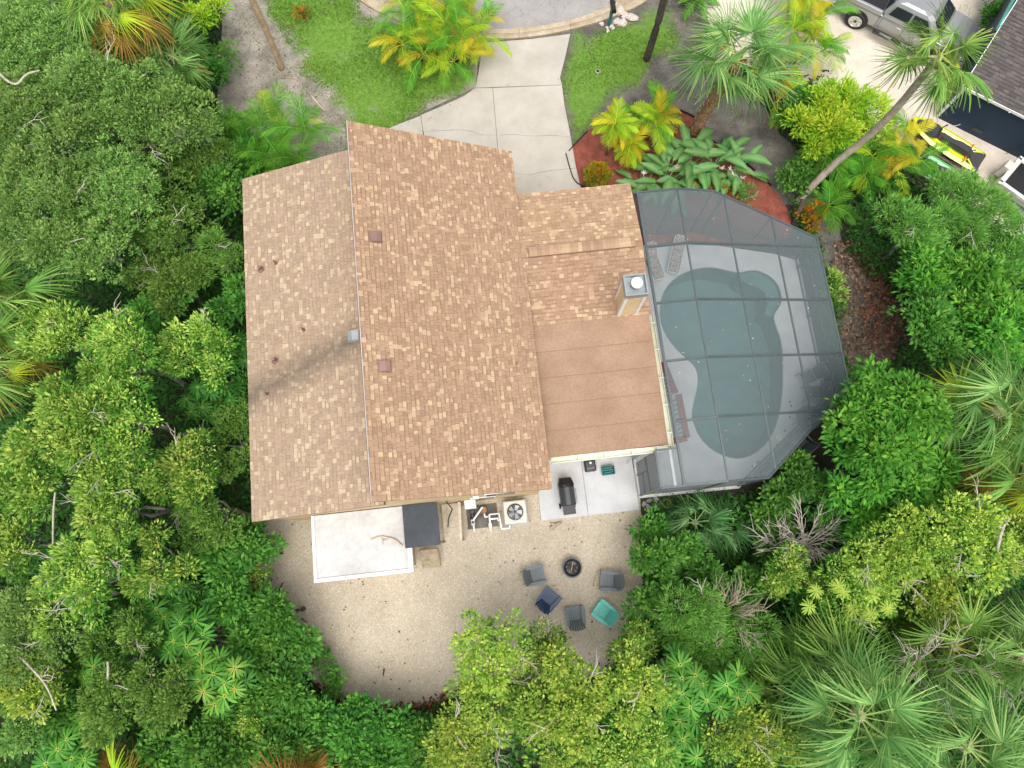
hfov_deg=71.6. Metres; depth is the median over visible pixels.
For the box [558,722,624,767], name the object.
broadleaf tree
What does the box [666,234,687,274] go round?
sun lounger
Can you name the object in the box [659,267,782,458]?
swimming pool
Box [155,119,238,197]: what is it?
broadleaf tree
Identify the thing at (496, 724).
broadleaf tree
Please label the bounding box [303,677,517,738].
leaf litter
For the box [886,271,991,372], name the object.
broadleaf tree
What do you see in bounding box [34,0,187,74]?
fan palm
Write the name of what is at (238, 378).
leafy shrub
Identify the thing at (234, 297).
leafy shrub
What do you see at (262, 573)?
leafy shrub
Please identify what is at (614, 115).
feather palm
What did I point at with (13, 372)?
fan palm
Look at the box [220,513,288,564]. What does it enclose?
leafy shrub
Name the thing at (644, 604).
leafy shrub
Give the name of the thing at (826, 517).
leafy shrub
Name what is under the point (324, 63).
leaf litter
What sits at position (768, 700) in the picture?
leafy shrub
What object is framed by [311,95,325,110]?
fallen log
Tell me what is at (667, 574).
leafy shrub
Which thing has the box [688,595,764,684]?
leafy shrub
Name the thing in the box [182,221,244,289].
broadleaf tree
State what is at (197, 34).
leafy shrub
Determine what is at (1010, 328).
broadleaf tree
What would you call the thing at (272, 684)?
leafy shrub
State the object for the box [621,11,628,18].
rock
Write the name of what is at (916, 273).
leafy shrub
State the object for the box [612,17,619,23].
rock
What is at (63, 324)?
broadleaf tree
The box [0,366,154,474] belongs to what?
broadleaf tree
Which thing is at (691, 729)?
umbrella plant
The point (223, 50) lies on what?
leafy shrub
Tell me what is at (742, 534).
palmetto
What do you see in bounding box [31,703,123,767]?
umbrella plant
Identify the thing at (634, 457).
folded stand
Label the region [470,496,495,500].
window
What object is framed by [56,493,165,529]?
dead tree
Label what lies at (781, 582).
leafy shrub
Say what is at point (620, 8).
rock
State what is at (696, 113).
leaf litter
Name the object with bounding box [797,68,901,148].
leafy shrub
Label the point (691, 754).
umbrella plant
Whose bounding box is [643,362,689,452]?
lounge chairs
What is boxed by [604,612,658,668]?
leafy shrub
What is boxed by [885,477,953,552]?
leafy shrub
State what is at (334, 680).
leafy shrub
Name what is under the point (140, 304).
leafy shrub
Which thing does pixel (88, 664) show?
umbrella plant
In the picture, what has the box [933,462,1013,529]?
leafy shrub
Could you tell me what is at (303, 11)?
leafy shrub
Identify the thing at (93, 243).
broadleaf tree
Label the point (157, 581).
broadleaf tree
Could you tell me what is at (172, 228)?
broadleaf tree
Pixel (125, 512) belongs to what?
broadleaf tree
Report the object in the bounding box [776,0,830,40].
feather palm
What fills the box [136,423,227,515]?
broadleaf tree
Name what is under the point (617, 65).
grass
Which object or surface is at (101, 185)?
broadleaf tree
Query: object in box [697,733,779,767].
leafy shrub
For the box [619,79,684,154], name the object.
feather palm
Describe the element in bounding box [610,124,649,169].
feather palm
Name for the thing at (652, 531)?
leafy shrub
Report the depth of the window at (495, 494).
23.82 m
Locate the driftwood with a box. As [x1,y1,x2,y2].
[550,521,561,529]
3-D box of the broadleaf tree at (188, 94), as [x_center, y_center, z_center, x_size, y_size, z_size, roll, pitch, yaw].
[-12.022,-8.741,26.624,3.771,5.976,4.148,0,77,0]
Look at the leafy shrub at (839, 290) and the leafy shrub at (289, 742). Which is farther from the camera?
the leafy shrub at (839, 290)
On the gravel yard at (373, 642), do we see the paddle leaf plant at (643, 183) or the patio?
the patio
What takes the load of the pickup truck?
on the gravel drive
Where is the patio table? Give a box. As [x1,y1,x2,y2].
[792,405,820,428]
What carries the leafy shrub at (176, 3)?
on the ground at (820, 458)
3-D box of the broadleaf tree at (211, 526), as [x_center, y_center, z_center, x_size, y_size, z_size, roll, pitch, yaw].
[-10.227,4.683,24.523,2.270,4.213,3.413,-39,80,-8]
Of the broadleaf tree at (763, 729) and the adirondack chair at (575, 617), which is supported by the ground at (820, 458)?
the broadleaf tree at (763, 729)
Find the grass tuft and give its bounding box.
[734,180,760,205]
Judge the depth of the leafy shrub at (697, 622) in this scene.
22.63 m
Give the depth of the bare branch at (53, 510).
20.55 m
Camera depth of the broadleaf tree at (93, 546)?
20.57 m
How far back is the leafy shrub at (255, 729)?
22.49 m
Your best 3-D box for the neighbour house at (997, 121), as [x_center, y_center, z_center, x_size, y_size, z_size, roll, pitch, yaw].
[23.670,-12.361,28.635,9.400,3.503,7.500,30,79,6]
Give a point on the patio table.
(802, 419)
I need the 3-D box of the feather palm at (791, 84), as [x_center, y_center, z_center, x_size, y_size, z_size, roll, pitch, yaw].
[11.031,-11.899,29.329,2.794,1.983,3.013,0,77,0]
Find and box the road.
[394,0,616,28]
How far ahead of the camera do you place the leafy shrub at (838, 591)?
22.09 m
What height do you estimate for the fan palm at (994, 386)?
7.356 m
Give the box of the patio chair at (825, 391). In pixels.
[800,382,833,401]
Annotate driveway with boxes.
[389,33,580,193]
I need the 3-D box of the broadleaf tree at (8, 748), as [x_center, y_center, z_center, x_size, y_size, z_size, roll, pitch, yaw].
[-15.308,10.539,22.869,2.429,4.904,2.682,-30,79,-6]
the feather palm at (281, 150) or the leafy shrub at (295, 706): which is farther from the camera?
the feather palm at (281, 150)
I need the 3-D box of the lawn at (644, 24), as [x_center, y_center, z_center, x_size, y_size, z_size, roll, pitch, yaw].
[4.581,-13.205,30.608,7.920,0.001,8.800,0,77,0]
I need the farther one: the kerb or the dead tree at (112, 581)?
the kerb
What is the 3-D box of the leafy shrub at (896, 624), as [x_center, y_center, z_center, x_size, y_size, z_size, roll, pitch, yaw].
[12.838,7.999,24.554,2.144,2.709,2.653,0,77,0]
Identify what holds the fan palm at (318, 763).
on the ground at (820, 458)
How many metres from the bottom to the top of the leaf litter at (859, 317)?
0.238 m
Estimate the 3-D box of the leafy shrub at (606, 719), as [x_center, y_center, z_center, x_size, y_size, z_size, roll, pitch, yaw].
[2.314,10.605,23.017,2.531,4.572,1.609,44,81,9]
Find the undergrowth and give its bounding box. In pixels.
[0,0,1023,767]
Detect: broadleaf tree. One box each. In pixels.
[0,0,124,139]
[0,64,111,198]
[0,153,130,281]
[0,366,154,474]
[0,429,128,525]
[0,510,81,584]
[0,581,89,692]
[0,635,102,724]
[0,682,84,761]
[13,296,138,380]
[24,557,141,646]
[30,515,173,614]
[38,32,188,183]
[38,193,141,289]
[45,133,176,246]
[57,417,168,522]
[69,471,187,549]
[70,370,187,471]
[72,659,177,754]
[75,292,188,405]
[75,599,163,695]
[103,162,217,256]
[111,653,211,739]
[114,231,214,319]
[114,519,211,602]
[115,70,225,171]
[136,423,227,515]
[140,306,238,394]
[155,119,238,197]
[166,463,249,556]
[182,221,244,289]
[421,695,500,767]
[443,654,537,759]
[448,607,539,695]
[508,678,604,767]
[513,615,571,697]
[537,635,614,732]
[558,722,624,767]
[581,693,683,767]
[599,631,680,735]
[700,695,786,767]
[813,427,896,515]
[818,353,965,496]
[825,499,940,605]
[838,478,917,550]
[880,475,1023,596]
[885,443,964,515]
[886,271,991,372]
[927,245,1023,330]
[935,290,1023,374]
[941,505,1023,597]
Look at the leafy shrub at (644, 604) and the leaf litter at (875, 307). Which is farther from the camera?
the leaf litter at (875, 307)
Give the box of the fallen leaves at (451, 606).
[266,501,639,698]
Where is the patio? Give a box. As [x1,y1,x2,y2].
[538,456,638,520]
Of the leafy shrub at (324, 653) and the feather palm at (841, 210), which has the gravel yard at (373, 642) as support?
the leafy shrub at (324, 653)
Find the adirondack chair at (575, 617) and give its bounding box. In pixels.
[564,605,585,630]
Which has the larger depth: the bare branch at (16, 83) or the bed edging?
the bed edging
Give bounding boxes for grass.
[558,13,679,139]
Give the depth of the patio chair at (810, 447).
26.40 m
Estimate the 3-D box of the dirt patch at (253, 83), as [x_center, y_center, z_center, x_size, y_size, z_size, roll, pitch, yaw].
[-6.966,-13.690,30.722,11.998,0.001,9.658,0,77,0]
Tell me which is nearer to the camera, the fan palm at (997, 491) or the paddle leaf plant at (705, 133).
the fan palm at (997, 491)
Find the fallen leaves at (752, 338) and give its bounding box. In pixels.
[649,218,829,465]
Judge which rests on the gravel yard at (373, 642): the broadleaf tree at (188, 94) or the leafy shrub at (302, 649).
the leafy shrub at (302, 649)
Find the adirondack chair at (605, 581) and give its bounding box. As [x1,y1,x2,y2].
[599,571,624,590]
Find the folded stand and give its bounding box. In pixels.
[626,455,639,463]
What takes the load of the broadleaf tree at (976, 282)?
on the ground at (820, 458)
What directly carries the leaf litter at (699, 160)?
on the mulch bed at (589, 151)
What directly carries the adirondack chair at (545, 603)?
on the gravel yard at (373, 642)
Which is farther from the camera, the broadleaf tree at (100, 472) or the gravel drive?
the gravel drive
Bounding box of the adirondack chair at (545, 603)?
[535,586,561,614]
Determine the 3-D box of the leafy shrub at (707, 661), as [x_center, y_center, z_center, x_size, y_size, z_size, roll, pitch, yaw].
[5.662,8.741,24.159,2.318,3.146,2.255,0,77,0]
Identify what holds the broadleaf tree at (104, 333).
on the ground at (820, 458)
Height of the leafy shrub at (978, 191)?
3.797 m
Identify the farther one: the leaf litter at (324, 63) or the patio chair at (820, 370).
the leaf litter at (324, 63)
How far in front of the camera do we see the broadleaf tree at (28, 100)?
22.97 m
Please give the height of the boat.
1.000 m
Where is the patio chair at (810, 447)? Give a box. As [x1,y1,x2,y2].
[797,436,819,453]
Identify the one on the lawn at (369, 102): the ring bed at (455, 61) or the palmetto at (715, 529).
the ring bed at (455, 61)
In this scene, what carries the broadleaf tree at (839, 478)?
on the ground at (820, 458)
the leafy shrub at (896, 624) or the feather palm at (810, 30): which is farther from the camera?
the feather palm at (810, 30)
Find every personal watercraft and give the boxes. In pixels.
[889,143,965,198]
[896,117,985,171]
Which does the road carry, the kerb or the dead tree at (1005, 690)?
the kerb
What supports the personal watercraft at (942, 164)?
on the gravel drive
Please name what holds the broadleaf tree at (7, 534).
on the ground at (820, 458)
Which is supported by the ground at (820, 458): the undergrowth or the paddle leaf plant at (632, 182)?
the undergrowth
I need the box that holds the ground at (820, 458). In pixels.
[0,0,1023,767]
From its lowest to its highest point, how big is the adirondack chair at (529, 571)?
0.861 m
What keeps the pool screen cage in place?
on the pool deck
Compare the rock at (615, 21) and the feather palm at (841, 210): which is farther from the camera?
the rock at (615, 21)
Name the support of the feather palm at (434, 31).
on the ring bed at (455, 61)
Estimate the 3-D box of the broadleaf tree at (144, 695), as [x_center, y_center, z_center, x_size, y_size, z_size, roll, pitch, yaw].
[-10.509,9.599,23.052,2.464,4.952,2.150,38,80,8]
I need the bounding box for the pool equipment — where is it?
[466,503,510,531]
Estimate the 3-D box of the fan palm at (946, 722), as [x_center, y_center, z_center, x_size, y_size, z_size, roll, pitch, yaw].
[12.757,10.092,23.152,4.077,4.588,4.223,-37,80,-8]
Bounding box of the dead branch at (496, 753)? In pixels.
[452,714,511,767]
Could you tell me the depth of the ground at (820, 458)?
27.08 m
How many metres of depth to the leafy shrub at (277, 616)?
23.12 m
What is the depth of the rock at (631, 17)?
31.11 m
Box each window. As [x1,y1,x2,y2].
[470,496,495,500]
[484,492,516,496]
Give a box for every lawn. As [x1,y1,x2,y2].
[236,0,492,155]
[553,0,706,145]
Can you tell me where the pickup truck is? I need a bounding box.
[831,0,980,67]
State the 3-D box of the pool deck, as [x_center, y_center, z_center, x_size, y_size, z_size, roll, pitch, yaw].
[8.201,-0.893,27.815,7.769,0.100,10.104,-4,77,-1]
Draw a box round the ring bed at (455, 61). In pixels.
[409,30,472,63]
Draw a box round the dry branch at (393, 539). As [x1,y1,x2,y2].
[371,536,401,545]
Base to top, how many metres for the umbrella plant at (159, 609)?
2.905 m
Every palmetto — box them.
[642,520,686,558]
[651,486,739,562]
[690,494,756,557]
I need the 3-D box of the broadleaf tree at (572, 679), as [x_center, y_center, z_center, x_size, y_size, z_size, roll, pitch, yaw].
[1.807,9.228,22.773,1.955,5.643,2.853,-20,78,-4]
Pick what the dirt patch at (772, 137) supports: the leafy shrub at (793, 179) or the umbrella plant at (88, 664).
the leafy shrub at (793, 179)
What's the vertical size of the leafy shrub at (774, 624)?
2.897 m
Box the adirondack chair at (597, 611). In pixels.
[590,599,619,627]
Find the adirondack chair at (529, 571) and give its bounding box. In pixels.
[522,564,546,586]
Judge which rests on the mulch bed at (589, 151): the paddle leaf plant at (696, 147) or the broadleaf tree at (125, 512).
the paddle leaf plant at (696, 147)
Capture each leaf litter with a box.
[225,0,477,164]
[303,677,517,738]
[564,3,898,344]
[579,127,780,241]
[830,237,908,384]
[860,268,909,351]
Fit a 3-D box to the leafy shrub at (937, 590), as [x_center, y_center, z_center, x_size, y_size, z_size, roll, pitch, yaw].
[13.483,7.124,23.906,2.864,4.349,2.574,37,80,8]
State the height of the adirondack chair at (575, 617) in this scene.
0.861 m
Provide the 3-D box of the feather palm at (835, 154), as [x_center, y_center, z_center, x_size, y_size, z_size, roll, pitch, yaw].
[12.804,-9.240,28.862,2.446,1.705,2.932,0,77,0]
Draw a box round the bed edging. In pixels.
[565,109,771,187]
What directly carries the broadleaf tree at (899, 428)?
on the ground at (820, 458)
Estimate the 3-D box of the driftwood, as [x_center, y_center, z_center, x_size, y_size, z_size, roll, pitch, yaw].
[1.599,5.208,26.438,0.472,0.179,0.282,-37,80,-8]
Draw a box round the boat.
[994,156,1023,220]
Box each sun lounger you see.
[644,240,665,280]
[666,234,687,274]
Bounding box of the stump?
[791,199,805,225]
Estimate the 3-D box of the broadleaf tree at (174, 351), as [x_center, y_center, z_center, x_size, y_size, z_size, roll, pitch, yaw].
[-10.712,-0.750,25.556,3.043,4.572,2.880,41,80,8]
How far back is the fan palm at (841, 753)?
20.41 m
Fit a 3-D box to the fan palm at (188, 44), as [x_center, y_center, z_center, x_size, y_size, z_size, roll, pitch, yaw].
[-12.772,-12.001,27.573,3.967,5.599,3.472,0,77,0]
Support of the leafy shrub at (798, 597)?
on the ground at (820, 458)
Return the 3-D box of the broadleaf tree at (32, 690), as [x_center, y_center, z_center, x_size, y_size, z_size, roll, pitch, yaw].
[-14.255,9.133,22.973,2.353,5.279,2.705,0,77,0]
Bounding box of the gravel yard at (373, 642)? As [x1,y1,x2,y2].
[243,463,644,711]
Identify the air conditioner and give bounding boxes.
[501,499,528,526]
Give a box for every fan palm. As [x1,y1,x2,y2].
[0,248,78,356]
[0,292,65,419]
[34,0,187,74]
[91,736,154,767]
[127,5,214,92]
[238,729,348,767]
[661,0,827,136]
[734,623,826,759]
[759,625,957,767]
[763,596,905,742]
[793,0,996,204]
[859,622,979,756]
[866,650,1023,767]
[871,581,1023,713]
[902,331,1023,491]
[946,396,1023,525]
[952,580,1023,705]
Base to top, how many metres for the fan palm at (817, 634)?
4.816 m
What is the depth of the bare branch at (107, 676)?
21.01 m
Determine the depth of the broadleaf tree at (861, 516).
23.52 m
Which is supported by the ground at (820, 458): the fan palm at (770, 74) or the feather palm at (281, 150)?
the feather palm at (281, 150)
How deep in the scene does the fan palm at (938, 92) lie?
21.73 m
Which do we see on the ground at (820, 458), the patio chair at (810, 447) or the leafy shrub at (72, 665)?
the leafy shrub at (72, 665)
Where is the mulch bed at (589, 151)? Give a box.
[573,108,791,247]
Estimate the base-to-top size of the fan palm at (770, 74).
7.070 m
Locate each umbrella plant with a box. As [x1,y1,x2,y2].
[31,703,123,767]
[78,648,155,692]
[134,593,179,643]
[157,578,209,611]
[159,602,226,673]
[176,369,246,432]
[184,645,259,719]
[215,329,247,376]
[638,720,705,767]
[650,701,708,760]
[654,641,719,726]
[702,658,761,727]
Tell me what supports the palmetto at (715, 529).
on the ground at (820, 458)
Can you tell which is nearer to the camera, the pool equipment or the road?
the pool equipment
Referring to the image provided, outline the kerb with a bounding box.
[359,0,647,39]
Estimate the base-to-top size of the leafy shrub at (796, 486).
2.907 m
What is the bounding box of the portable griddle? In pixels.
[584,460,596,472]
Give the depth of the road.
31.34 m
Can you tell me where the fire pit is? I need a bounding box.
[562,558,581,577]
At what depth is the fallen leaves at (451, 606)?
25.91 m
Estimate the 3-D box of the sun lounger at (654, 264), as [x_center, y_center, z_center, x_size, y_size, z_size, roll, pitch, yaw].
[5.674,-4.885,28.320,0.525,0.654,1.516,-16,78,-3]
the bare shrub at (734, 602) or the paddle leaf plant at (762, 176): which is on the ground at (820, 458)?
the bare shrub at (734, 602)
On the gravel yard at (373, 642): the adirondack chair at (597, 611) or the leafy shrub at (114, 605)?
the adirondack chair at (597, 611)
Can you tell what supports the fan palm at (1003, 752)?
on the ground at (820, 458)
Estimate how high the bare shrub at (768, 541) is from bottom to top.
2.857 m
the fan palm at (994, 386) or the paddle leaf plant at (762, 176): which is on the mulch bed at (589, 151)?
the paddle leaf plant at (762, 176)
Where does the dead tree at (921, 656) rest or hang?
on the ground at (820, 458)
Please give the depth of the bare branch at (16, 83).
22.72 m
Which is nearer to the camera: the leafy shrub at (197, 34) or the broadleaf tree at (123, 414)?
the broadleaf tree at (123, 414)
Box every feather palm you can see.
[222,79,344,213]
[369,0,513,95]
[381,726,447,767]
[590,97,640,155]
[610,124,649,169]
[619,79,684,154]
[745,58,807,129]
[763,0,860,79]
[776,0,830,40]
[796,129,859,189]
[802,177,861,233]
[836,106,951,198]
[839,146,894,204]
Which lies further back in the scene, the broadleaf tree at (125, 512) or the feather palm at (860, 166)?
the feather palm at (860, 166)
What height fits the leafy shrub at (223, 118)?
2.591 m
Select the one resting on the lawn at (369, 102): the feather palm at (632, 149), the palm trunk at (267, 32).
the palm trunk at (267, 32)
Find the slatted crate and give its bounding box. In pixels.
[601,465,614,475]
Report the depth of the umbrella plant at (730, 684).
21.44 m
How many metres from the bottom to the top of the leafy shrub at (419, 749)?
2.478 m
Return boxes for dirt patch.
[217,0,325,164]
[654,0,905,385]
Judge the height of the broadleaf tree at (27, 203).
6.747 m
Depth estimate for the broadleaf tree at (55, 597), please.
21.11 m
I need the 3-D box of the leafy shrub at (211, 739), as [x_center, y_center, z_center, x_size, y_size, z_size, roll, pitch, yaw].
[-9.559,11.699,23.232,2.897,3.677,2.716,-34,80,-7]
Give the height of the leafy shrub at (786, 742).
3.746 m
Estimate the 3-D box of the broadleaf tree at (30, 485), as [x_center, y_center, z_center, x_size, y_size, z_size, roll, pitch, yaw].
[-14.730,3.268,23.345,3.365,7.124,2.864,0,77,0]
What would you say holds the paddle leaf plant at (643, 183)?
on the mulch bed at (589, 151)
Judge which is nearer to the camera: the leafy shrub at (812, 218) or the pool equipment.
the pool equipment
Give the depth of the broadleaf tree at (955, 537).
21.32 m
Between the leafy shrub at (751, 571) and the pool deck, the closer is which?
the leafy shrub at (751, 571)
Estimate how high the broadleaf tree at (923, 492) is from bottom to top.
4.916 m
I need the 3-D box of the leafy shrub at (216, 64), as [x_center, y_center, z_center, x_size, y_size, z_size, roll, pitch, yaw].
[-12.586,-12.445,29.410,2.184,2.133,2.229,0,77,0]
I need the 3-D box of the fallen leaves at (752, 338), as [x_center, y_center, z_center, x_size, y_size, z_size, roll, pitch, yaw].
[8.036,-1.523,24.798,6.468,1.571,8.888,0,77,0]
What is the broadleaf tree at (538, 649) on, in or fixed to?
on the gravel yard at (373, 642)
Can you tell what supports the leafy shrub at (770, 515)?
on the ground at (820, 458)
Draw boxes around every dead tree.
[18,533,144,612]
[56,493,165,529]
[882,610,997,723]
[945,649,1023,721]
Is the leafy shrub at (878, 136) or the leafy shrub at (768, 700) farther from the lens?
the leafy shrub at (878, 136)
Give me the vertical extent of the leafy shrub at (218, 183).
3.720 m
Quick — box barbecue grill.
[557,477,577,514]
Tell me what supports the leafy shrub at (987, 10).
on the gravel drive
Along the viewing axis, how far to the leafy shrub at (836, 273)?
27.99 m
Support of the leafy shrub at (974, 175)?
on the ground at (820, 458)
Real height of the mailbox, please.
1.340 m
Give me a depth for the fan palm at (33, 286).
22.53 m
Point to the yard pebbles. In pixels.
(454, 597)
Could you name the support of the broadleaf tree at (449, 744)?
on the ground at (820, 458)
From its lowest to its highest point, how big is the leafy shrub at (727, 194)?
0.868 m
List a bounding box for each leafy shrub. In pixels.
[30,645,91,746]
[87,598,172,658]
[116,710,182,767]
[119,264,199,348]
[125,0,194,57]
[166,24,217,72]
[170,694,255,767]
[177,564,256,638]
[179,0,234,44]
[179,55,231,107]
[182,526,273,595]
[188,159,242,226]
[192,396,249,485]
[203,270,245,327]
[207,105,256,147]
[209,106,280,183]
[209,370,248,420]
[210,38,245,72]
[215,642,301,728]
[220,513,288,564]
[220,596,283,683]
[224,132,262,179]
[229,704,274,753]
[230,721,323,767]
[243,580,305,660]
[245,555,276,599]
[261,672,327,748]
[272,621,323,680]
[290,4,314,20]
[299,691,375,766]
[309,640,336,672]
[317,664,350,700]
[321,716,406,767]
[335,692,420,767]
[401,711,470,767]
[559,683,623,749]
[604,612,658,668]
[619,580,676,625]
[624,504,673,545]
[626,536,685,597]
[641,528,714,601]
[652,577,728,655]
[653,612,722,676]
[681,558,772,621]
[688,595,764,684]
[694,174,710,188]
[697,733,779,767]
[710,178,733,196]
[727,606,811,678]
[745,500,799,568]
[745,674,794,751]
[757,448,819,518]
[757,538,831,603]
[764,699,823,767]
[770,83,819,132]
[772,585,845,661]
[774,154,818,196]
[776,85,853,160]
[793,199,830,233]
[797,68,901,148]
[799,548,903,642]
[802,467,858,549]
[820,402,848,423]
[825,264,848,289]
[829,284,851,313]
[854,120,892,161]
[861,579,925,658]
[868,191,973,259]
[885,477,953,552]
[888,240,963,304]
[896,557,989,637]
[923,166,1018,250]
[924,166,985,216]
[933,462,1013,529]
[973,189,1023,272]
[977,0,1003,28]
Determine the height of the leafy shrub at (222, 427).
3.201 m
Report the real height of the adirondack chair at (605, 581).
0.861 m
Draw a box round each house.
[242,120,674,582]
[937,0,1023,157]
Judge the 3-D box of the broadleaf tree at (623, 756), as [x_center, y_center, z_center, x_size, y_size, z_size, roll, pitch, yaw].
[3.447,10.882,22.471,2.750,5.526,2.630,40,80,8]
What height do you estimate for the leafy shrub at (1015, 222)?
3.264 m
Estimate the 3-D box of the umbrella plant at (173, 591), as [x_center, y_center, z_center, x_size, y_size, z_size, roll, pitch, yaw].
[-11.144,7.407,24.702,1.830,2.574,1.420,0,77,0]
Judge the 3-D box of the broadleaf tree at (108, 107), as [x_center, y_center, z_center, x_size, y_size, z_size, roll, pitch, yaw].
[-13.917,-9.269,26.254,4.304,6.921,4.283,0,77,0]
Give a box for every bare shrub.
[695,569,776,656]
[743,510,816,571]
[767,493,848,566]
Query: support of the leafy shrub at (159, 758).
on the ground at (820, 458)
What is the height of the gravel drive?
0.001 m
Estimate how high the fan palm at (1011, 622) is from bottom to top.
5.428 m
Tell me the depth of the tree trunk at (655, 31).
29.02 m
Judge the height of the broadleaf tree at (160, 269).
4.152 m
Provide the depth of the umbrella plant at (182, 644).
22.15 m
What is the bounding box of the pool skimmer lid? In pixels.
[776,434,782,440]
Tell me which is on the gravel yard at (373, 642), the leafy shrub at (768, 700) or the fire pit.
the fire pit
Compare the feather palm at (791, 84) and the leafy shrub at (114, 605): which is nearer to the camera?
the leafy shrub at (114, 605)
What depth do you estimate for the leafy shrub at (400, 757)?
22.76 m
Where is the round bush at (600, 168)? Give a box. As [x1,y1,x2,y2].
[582,160,613,186]
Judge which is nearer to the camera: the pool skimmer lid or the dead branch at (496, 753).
the dead branch at (496, 753)
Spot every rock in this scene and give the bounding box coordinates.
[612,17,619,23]
[617,5,623,15]
[617,18,626,26]
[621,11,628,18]
[626,13,638,20]
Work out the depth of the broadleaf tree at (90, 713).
21.15 m
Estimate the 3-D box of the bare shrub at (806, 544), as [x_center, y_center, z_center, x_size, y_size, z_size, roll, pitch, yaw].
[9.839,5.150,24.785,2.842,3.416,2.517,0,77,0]
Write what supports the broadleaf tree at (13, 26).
on the ground at (820, 458)
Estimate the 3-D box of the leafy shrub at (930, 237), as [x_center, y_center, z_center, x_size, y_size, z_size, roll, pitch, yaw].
[14.880,-5.960,27.026,3.201,3.969,3.419,-40,80,-8]
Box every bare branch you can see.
[0,70,39,84]
[15,652,56,710]
[52,492,55,544]
[106,661,127,689]
[994,517,1010,555]
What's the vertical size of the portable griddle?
0.283 m
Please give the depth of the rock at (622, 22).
31.09 m
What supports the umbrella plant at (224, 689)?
on the ground at (820, 458)
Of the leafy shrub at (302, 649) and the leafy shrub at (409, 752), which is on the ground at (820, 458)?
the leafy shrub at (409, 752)
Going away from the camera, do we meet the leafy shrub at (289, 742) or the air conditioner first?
the leafy shrub at (289, 742)
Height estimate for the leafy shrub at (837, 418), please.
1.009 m
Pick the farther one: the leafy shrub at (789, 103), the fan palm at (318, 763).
the leafy shrub at (789, 103)
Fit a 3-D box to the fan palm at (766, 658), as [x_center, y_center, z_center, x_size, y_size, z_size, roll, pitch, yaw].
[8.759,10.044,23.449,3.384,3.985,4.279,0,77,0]
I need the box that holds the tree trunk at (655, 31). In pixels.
[643,0,666,61]
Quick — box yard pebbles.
[249,497,640,706]
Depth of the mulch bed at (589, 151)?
29.60 m
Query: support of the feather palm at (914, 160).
on the ground at (820, 458)
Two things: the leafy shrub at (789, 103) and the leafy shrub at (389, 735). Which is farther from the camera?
the leafy shrub at (789, 103)
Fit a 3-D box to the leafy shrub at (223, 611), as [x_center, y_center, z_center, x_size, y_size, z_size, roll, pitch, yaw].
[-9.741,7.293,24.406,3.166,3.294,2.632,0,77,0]
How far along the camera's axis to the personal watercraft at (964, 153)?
29.02 m
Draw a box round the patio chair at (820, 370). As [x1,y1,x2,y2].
[795,362,829,388]
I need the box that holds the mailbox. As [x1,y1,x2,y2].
[608,0,615,24]
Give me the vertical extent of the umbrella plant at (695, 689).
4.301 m
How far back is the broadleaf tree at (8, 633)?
20.79 m
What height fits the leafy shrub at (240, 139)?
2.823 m
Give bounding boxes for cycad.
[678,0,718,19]
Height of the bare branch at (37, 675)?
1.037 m
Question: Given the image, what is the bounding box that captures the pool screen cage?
[633,187,849,495]
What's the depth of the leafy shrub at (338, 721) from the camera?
22.97 m
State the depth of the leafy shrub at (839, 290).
27.87 m
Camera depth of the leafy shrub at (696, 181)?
28.84 m
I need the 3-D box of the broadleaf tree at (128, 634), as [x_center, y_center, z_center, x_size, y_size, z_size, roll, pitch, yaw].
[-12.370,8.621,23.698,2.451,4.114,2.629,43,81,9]
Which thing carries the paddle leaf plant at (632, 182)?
on the mulch bed at (589, 151)
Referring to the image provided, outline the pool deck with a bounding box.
[633,245,821,497]
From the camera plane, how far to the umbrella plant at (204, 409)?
24.87 m
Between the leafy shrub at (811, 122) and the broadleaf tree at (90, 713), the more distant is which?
the leafy shrub at (811, 122)
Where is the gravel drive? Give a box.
[703,0,1021,234]
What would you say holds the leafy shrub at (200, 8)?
on the ground at (820, 458)
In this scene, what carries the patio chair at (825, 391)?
on the pool deck
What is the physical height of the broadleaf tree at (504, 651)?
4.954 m
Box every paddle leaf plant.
[615,153,678,194]
[630,133,718,193]
[641,121,726,188]
[668,128,771,194]
[716,137,770,195]
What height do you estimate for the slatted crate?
0.245 m
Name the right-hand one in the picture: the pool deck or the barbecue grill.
the pool deck
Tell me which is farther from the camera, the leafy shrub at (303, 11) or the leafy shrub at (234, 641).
the leafy shrub at (303, 11)
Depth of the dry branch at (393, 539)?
24.15 m
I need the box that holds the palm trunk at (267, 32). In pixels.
[249,0,284,70]
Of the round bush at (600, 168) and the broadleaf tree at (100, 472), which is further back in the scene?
the round bush at (600, 168)

